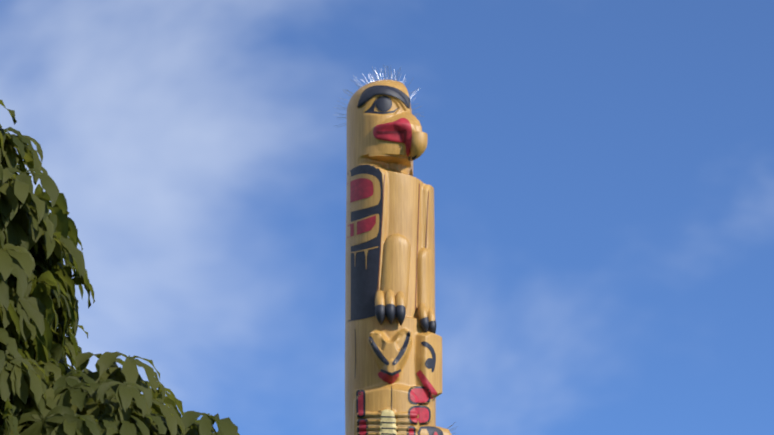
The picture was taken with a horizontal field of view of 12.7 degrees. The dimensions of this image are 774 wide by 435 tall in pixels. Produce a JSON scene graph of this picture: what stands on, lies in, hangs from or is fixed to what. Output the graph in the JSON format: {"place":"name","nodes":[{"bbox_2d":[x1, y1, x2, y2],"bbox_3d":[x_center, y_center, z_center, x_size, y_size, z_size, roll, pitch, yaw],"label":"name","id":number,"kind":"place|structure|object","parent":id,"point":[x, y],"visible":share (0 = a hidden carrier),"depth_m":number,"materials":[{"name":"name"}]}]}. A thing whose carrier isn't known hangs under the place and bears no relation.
{"place":"outdoors","nodes":[
{"label":"outdoors","id":0,"kind":"place"},
{"bbox_2d":[0,100,239,434],"bbox_3d":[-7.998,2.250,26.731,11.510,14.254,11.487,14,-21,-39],"label":"chestnut tree","id":1,"kind":"object","parent":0,"point":[45,389],"visible":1,"depth_m":25.62,"materials":[{"name":"green plant"}]},
{"bbox_2d":[0,0,773,434],"label":"sky","id":2,"kind":"structure","parent":0,"point":[600,173],"materials":[{"name":"blue"}]},
{"bbox_2d":[333,65,454,434],"bbox_3d":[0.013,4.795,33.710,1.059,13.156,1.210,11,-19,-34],"label":"totem pole","id":3,"kind":"object","parent":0,"point":[393,363],"visible":1,"depth_m":34.56,"materials":[{"name":"brown wood"}]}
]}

